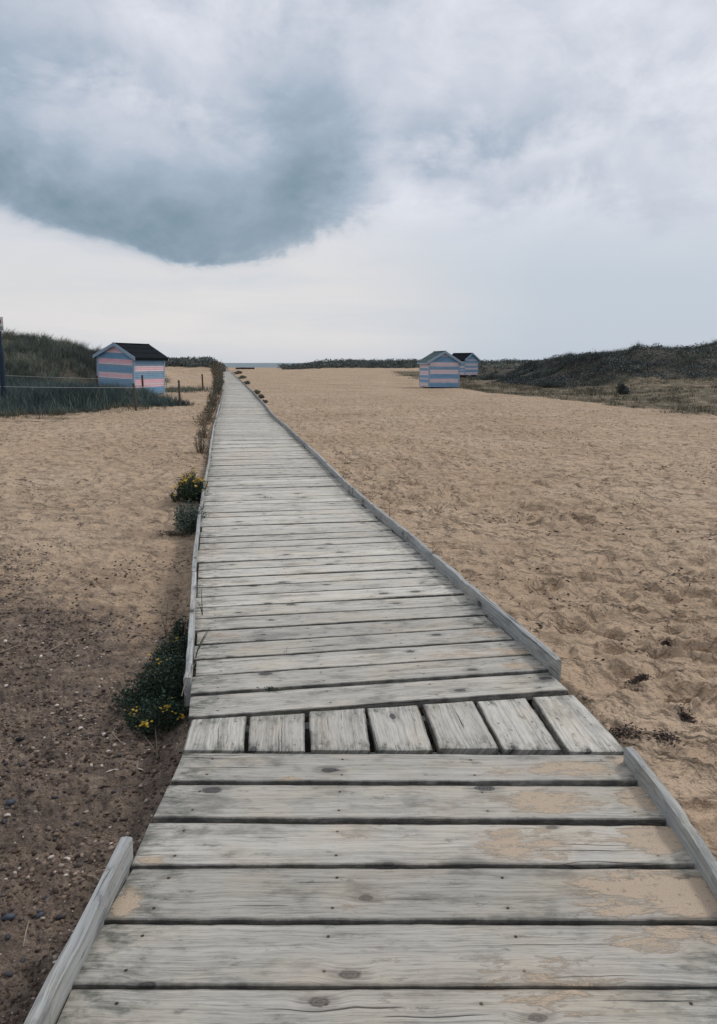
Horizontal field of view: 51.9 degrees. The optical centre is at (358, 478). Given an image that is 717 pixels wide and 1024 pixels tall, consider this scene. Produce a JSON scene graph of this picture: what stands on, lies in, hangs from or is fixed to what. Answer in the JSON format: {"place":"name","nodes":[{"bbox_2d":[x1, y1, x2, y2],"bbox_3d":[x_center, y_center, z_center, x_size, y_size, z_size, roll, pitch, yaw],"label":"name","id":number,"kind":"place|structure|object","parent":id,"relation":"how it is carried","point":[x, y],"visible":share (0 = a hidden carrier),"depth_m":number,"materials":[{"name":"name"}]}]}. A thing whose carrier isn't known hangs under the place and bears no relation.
{"place":"outdoors","nodes":[
{"label":"outdoors","id":0,"kind":"place"},
{"bbox_2d":[0,373,198,415],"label":"marram grass","id":1,"kind":"structure","parent":0,"point":[61,394],"depth_m":26.14,"materials":[{"name":"green plant"}]},
{"bbox_2d":[221,363,297,367],"bbox_3d":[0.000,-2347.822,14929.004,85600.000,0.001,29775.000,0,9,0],"label":"sea","id":2,"kind":"structure","parent":0,"point":[259,365],"depth_m":921.07,"materials":[{"name":"liquid"}]},
{"bbox_2d":[0,338,716,1023],"bbox_3d":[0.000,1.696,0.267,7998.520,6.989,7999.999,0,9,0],"label":"ground","id":3,"kind":"structure","parent":0,"point":[446,480],"depth_m":6.97,"materials":[{"name":"beige sand"}]},
{"bbox_2d":[0,317,6,401],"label":"sign post","id":4,"kind":"object","parent":3,"relation":"on","point":[2,376],"visible":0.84,"depth_m":24.26,"materials":[{"name":"paint"}]},
{"bbox_2d":[1,913,14,920],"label":"stone","id":5,"kind":"object","parent":3,"relation":"on","point":[9,916],"visible":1,"depth_m":2.42,"materials":[{"name":"stone"}]},
{"bbox_2d":[5,799,15,805],"bbox_3d":[-1.428,1.327,3.022,0.032,0.027,0.038,6,11,32],"label":"stone","id":6,"kind":"object","parent":3,"relation":"on","point":[9,802],"visible":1,"depth_m":3.02,"materials":[{"name":"stone"}]},
{"bbox_2d":[15,736,24,740],"bbox_3d":[-1.619,1.244,3.522,0.037,0.025,0.028,1,9,8],"label":"stone","id":7,"kind":"object","parent":3,"relation":"on","point":[20,738],"visible":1,"depth_m":3.51,"materials":[{"name":"grey stone"}]},
{"bbox_2d":[23,920,29,946],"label":"twig","id":8,"kind":"object","parent":3,"relation":"on","point":[26,932],"visible":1,"depth_m":2.40,"materials":[{"name":"beige wood"}]},
{"bbox_2d":[36,911,44,918],"bbox_3d":[-1.069,1.461,2.470,0.019,0.021,0.030,2,9,14],"label":"stone","id":9,"kind":"object","parent":3,"relation":"on","point":[40,914],"visible":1,"depth_m":2.46,"materials":[{"name":"stone"}]},
{"bbox_2d":[0,400,166,419],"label":"grass shoots","id":10,"kind":"object","parent":3,"relation":"on","point":[44,414],"depth_m":23.38,"materials":[{"name":"green plant"}]},
{"bbox_2d":[1,328,172,386],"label":"marram grass","id":11,"kind":"structure","parent":3,"relation":"on","point":[70,351],"depth_m":42.24,"materials":[{"name":"green plant"}]},
{"bbox_2d":[0,380,180,410],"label":"post and wire fence","id":12,"kind":"object","parent":3,"relation":"on","point":[134,395],"visible":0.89,"depth_m":24.77,"materials":[{"name":"brown wood"}]},
{"bbox_2d":[0,542,190,1022],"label":"pebbles","id":13,"kind":"object","parent":3,"relation":"on","point":[10,973],"visible":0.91,"depth_m":3.35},
{"bbox_2d":[0,542,192,1023],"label":"soil crumbs","id":14,"kind":"object","parent":3,"relation":"on","point":[64,941],"visible":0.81,"depth_m":3.38,"materials":[{"name":"brown soil"}]},
{"bbox_2d":[6,374,203,390],"bbox_3d":[-11.693,-4.630,36.552,5.792,1.661,14.639,7,11,39],"label":"post and wire fence","id":15,"kind":"object","parent":3,"relation":"on","point":[142,381],"visible":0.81,"depth_m":34.14,"materials":[{"name":"brown wood"}]},
{"bbox_2d":[93,342,168,393],"bbox_3d":[-11.393,-5.441,37.003,2.440,2.720,2.868,6,10,19],"label":"beach hut","id":16,"kind":"object","parent":3,"relation":"on","point":[124,363],"visible":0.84,"depth_m":35.98,"materials":[{"name":"paint"}]},
{"bbox_2d":[144,730,157,757],"bbox_3d":[-0.966,1.238,3.467,0.078,0.131,0.040,4,10,24],"label":"dry stalk","id":17,"kind":"object","parent":3,"relation":"on","point":[156,746],"visible":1,"depth_m":3.45,"materials":[{"name":"brown plant"}]},
{"bbox_2d":[109,615,196,739],"bbox_3d":[-1.087,1.055,4.243,0.502,0.316,1.442,0,9,0],"label":"ragwort bush","id":18,"kind":"object","parent":3,"relation":"on","point":[168,662],"visible":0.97,"depth_m":3.92,"materials":[{"name":"green plant"}]},
{"bbox_2d":[159,602,173,636],"bbox_3d":[-1.283,0.934,4.956,0.111,0.271,0.023,0,9,0],"label":"dry stalk","id":19,"kind":"object","parent":3,"relation":"on","point":[166,621],"visible":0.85,"depth_m":4.95,"materials":[{"name":"brown plant"}]},
{"bbox_2d":[157,529,185,536],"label":"dry weed","id":20,"kind":"object","parent":3,"relation":"on","point":[175,533],"visible":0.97,"depth_m":7.55,"materials":[{"name":"brown plant"}]},
{"bbox_2d":[168,467,207,502],"bbox_3d":[-2.088,0.052,9.166,0.489,0.462,0.788,0,9,0],"label":"ragwort bush","id":21,"kind":"object","parent":3,"relation":"on","point":[187,488],"visible":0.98,"depth_m":9.00,"materials":[{"name":"green plant"}]},
{"bbox_2d":[172,498,209,535],"bbox_3d":[-1.770,0.381,7.761,0.428,0.371,0.726,0,9,0],"label":"leafy plant","id":22,"kind":"object","parent":3,"relation":"on","point":[187,524],"visible":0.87,"depth_m":7.66,"materials":[{"name":"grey plant"}]},
{"bbox_2d":[165,384,222,392],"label":"grass","id":23,"kind":"structure","parent":3,"relation":"on","point":[187,389],"depth_m":43.69,"materials":[{"name":"green plant"}]},
{"bbox_2d":[165,355,227,370],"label":"dune bushes","id":24,"kind":"object","parent":3,"relation":"on","point":[203,361],"visible":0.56,"depth_m":132.78,"materials":[{"name":"green plant"}]},
{"bbox_2d":[193,433,208,452],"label":"green weed","id":25,"kind":"object","parent":3,"relation":"on","point":[201,448],"visible":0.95,"depth_m":13.59,"materials":[{"name":"green plant"}]},
{"bbox_2d":[190,411,214,425],"bbox_3d":[-4.114,-1.629,19.552,0.669,0.460,1.509,0,9,0],"label":"dry weed","id":26,"kind":"object","parent":3,"relation":"on","point":[202,420],"visible":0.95,"depth_m":19.46,"materials":[{"name":"brown plant"}]},
{"bbox_2d":[196,423,210,438],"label":"dry weed","id":27,"kind":"object","parent":3,"relation":"on","point":[203,432],"visible":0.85,"depth_m":16.40,"materials":[{"name":"brown plant"}]},
{"bbox_2d":[200,405,215,421],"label":"dry weed","id":28,"kind":"object","parent":3,"relation":"on","point":[209,413],"visible":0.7,"depth_m":20.89,"materials":[{"name":"brown plant"}]},
{"bbox_2d":[205,399,216,411],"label":"green weed","id":29,"kind":"object","parent":3,"relation":"on","point":[209,404],"visible":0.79,"depth_m":24.74,"materials":[{"name":"green plant"}]},
{"bbox_2d":[205,392,220,406],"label":"dry weed","id":30,"kind":"object","parent":3,"relation":"on","point":[212,397],"visible":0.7,"depth_m":27.99,"materials":[{"name":"brown plant"}]},
{"bbox_2d":[207,389,220,401],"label":"green weed","id":31,"kind":"object","parent":3,"relation":"on","point":[214,394],"visible":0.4,"depth_m":31.75,"materials":[{"name":"green plant"}]},
{"bbox_2d":[210,365,221,372],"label":"dry weed","id":32,"kind":"object","parent":3,"relation":"on","point":[212,370],"visible":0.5,"depth_m":99.93,"materials":[{"name":"brown plant"}]},
{"bbox_2d":[210,360,223,368],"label":"dry weed","id":33,"kind":"object","parent":3,"relation":"on","point":[215,363],"visible":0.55,"depth_m":131.02,"materials":[{"name":"brown plant"}]},
{"bbox_2d":[211,377,223,386],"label":"green weed","id":34,"kind":"object","parent":3,"relation":"on","point":[218,380],"visible":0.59,"depth_m":46.95,"materials":[{"name":"green plant"}]},
{"bbox_2d":[211,367,223,374],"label":"green weed","id":35,"kind":"object","parent":3,"relation":"on","point":[218,370],"visible":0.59,"depth_m":85.33,"materials":[{"name":"green plant"}]},
{"bbox_2d":[213,383,223,394],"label":"green weed","id":36,"kind":"object","parent":3,"relation":"on","point":[218,387],"visible":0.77,"depth_m":38.28,"materials":[{"name":"green plant"}]},
{"bbox_2d":[212,372,224,378],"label":"dry weed","id":37,"kind":"object","parent":3,"relation":"on","point":[214,374],"visible":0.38,"depth_m":67.64,"materials":[{"name":"brown plant"}]},
{"bbox_2d":[212,376,224,384],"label":"green weed","id":38,"kind":"object","parent":3,"relation":"on","point":[219,377],"visible":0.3,"depth_m":54.50,"materials":[{"name":"green plant"}]},
{"bbox_2d":[235,367,253,368],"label":"timber beam","id":39,"kind":"structure","parent":3,"relation":"on","point":[245,368],"depth_m":169.95,"materials":[{"name":"wood"}]},
{"bbox_2d":[0,431,714,915],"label":"grit","id":40,"kind":"object","parent":3,"relation":"on","point":[162,637],"visible":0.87,"depth_m":5.53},
{"bbox_2d":[0,408,716,818],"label":"weed shreds","id":41,"kind":"object","parent":3,"relation":"on","point":[380,494],"visible":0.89,"depth_m":6.00,"materials":[{"name":"brown plant"}]},
{"bbox_2d":[24,371,716,1023],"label":"boardwalk","id":42,"kind":"structure","parent":3,"relation":"on","point":[552,861],"depth_m":2.59,"materials":[{"name":"grey wood"}]},
{"bbox_2d":[181,660,196,695],"bbox_3d":[-0.845,0.993,3.692,0.005,0.132,0.170,3,9,17],"label":"dry stalk","id":43,"kind":"object","parent":42,"relation":"on","point":[186,680],"visible":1,"depth_m":3.66,"materials":[{"name":"brown plant"}]},
{"bbox_2d":[198,590,202,614],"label":"grass tuft","id":44,"kind":"object","parent":42,"relation":"on","point":[201,602],"visible":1,"depth_m":4.71,"materials":[{"name":"plant"}]},
{"bbox_2d":[195,628,209,657],"bbox_3d":[-0.849,0.902,4.082,0.048,0.152,0.134,4,10,24],"label":"grass tuft","id":45,"kind":"object","parent":42,"relation":"on","point":[204,637],"visible":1,"depth_m":4.06,"materials":[{"name":"green plant"}]},
{"bbox_2d":[256,686,280,690],"bbox_3d":[-0.445,1.036,3.644,0.124,0.025,0.042,0,9,0],"label":"weed scrap","id":46,"kind":"object","parent":42,"relation":"on","point":[271,687],"visible":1,"depth_m":3.64,"materials":[{"name":"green plant"}]},
{"bbox_2d":[277,358,548,369],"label":"dune bushes","id":47,"kind":"object","parent":3,"relation":"on","point":[364,363],"visible":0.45,"depth_m":179.43,"materials":[{"name":"green plant"}]},
{"bbox_2d":[417,351,462,387],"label":"beach hut","id":48,"kind":"object","parent":3,"relation":"on","point":[439,369],"visible":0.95,"depth_m":47.87,"materials":[{"name":"paint"}]},
{"bbox_2d":[452,353,479,376],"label":"beach hut","id":49,"kind":"object","parent":3,"relation":"on","point":[469,366],"visible":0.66,"depth_m":77.65,"materials":[{"name":"paint"}]},
{"bbox_2d":[393,361,551,382],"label":"dune turf","id":50,"kind":"structure","parent":3,"relation":"on","point":[471,379],"depth_m":85.41,"materials":[{"name":"green plant"}]},
{"bbox_2d":[484,372,502,379],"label":"dune shrub","id":51,"kind":"object","parent":3,"relation":"on","point":[487,376],"visible":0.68,"depth_m":63.92,"materials":[{"name":"green plant"}]},
{"bbox_2d":[465,362,522,377],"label":"dune bushes","id":52,"kind":"object","parent":3,"relation":"on","point":[494,367],"visible":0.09,"depth_m":87.49,"materials":[{"name":"green plant"}]},
{"bbox_2d":[533,377,564,387],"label":"dune shrub","id":53,"kind":"object","parent":3,"relation":"on","point":[541,382],"visible":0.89,"depth_m":46.67,"materials":[{"name":"green plant"}]},
{"bbox_2d":[451,348,716,414],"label":"dune turf","id":54,"kind":"structure","parent":3,"relation":"on","point":[587,389],"depth_m":38.27,"materials":[{"name":"green plant"}]},
{"bbox_2d":[465,339,716,387],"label":"dune scrub","id":55,"kind":"object","parent":3,"relation":"on","point":[615,355],"visible":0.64,"depth_m":50.19,"materials":[{"name":"green plant"}]},
{"bbox_2d":[614,382,630,394],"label":"dune shrub","id":56,"kind":"object","parent":3,"relation":"on","point":[621,387],"visible":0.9,"depth_m":37.69,"materials":[{"name":"green plant"}]},
{"bbox_2d":[605,720,662,745],"bbox_3d":[1.192,1.196,3.339,0.342,0.133,0.224,-5,10,-28],"label":"dry weed patch","id":57,"kind":"object","parent":3,"relation":"on","point":[628,731],"visible":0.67,"depth_m":3.32,"materials":[{"name":"black plant"}]},
{"bbox_2d":[623,673,653,687],"bbox_3d":[1.482,1.061,3.878,0.173,0.076,0.093,0,9,0],"label":"dry weed patch","id":58,"kind":"object","parent":3,"relation":"on","point":[640,677],"visible":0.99,"depth_m":3.87,"materials":[{"name":"brown plant"}]},
{"bbox_2d":[646,728,684,748],"bbox_3d":[1.352,1.144,3.264,0.165,0.037,0.186,0,9,0],"label":"dry weed patch","id":59,"kind":"object","parent":3,"relation":"on","point":[663,736],"visible":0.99,"depth_m":3.26,"materials":[{"name":"black plant"}]},
{"bbox_2d":[658,637,676,646],"bbox_3d":[1.849,0.977,4.430,0.109,0.062,0.075,-5,10,-27],"label":"dry weed patch","id":60,"kind":"object","parent":3,"relation":"on","point":[665,643],"visible":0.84,"depth_m":4.43,"materials":[{"name":"brown plant"}]},
{"bbox_2d":[674,703,702,722],"bbox_3d":[1.550,1.117,3.486,0.099,0.052,0.151,0,9,0],"label":"dry weed patch","id":61,"kind":"object","parent":3,"relation":"on","point":[685,716],"visible":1,"depth_m":3.49,"materials":[{"name":"black plant"}]},
{"bbox_2d":[0,0,716,362],"label":"sky","id":62,"kind":"structure","parent":0,"point":[227,181],"materials":[{"name":"grey"}]}
]}

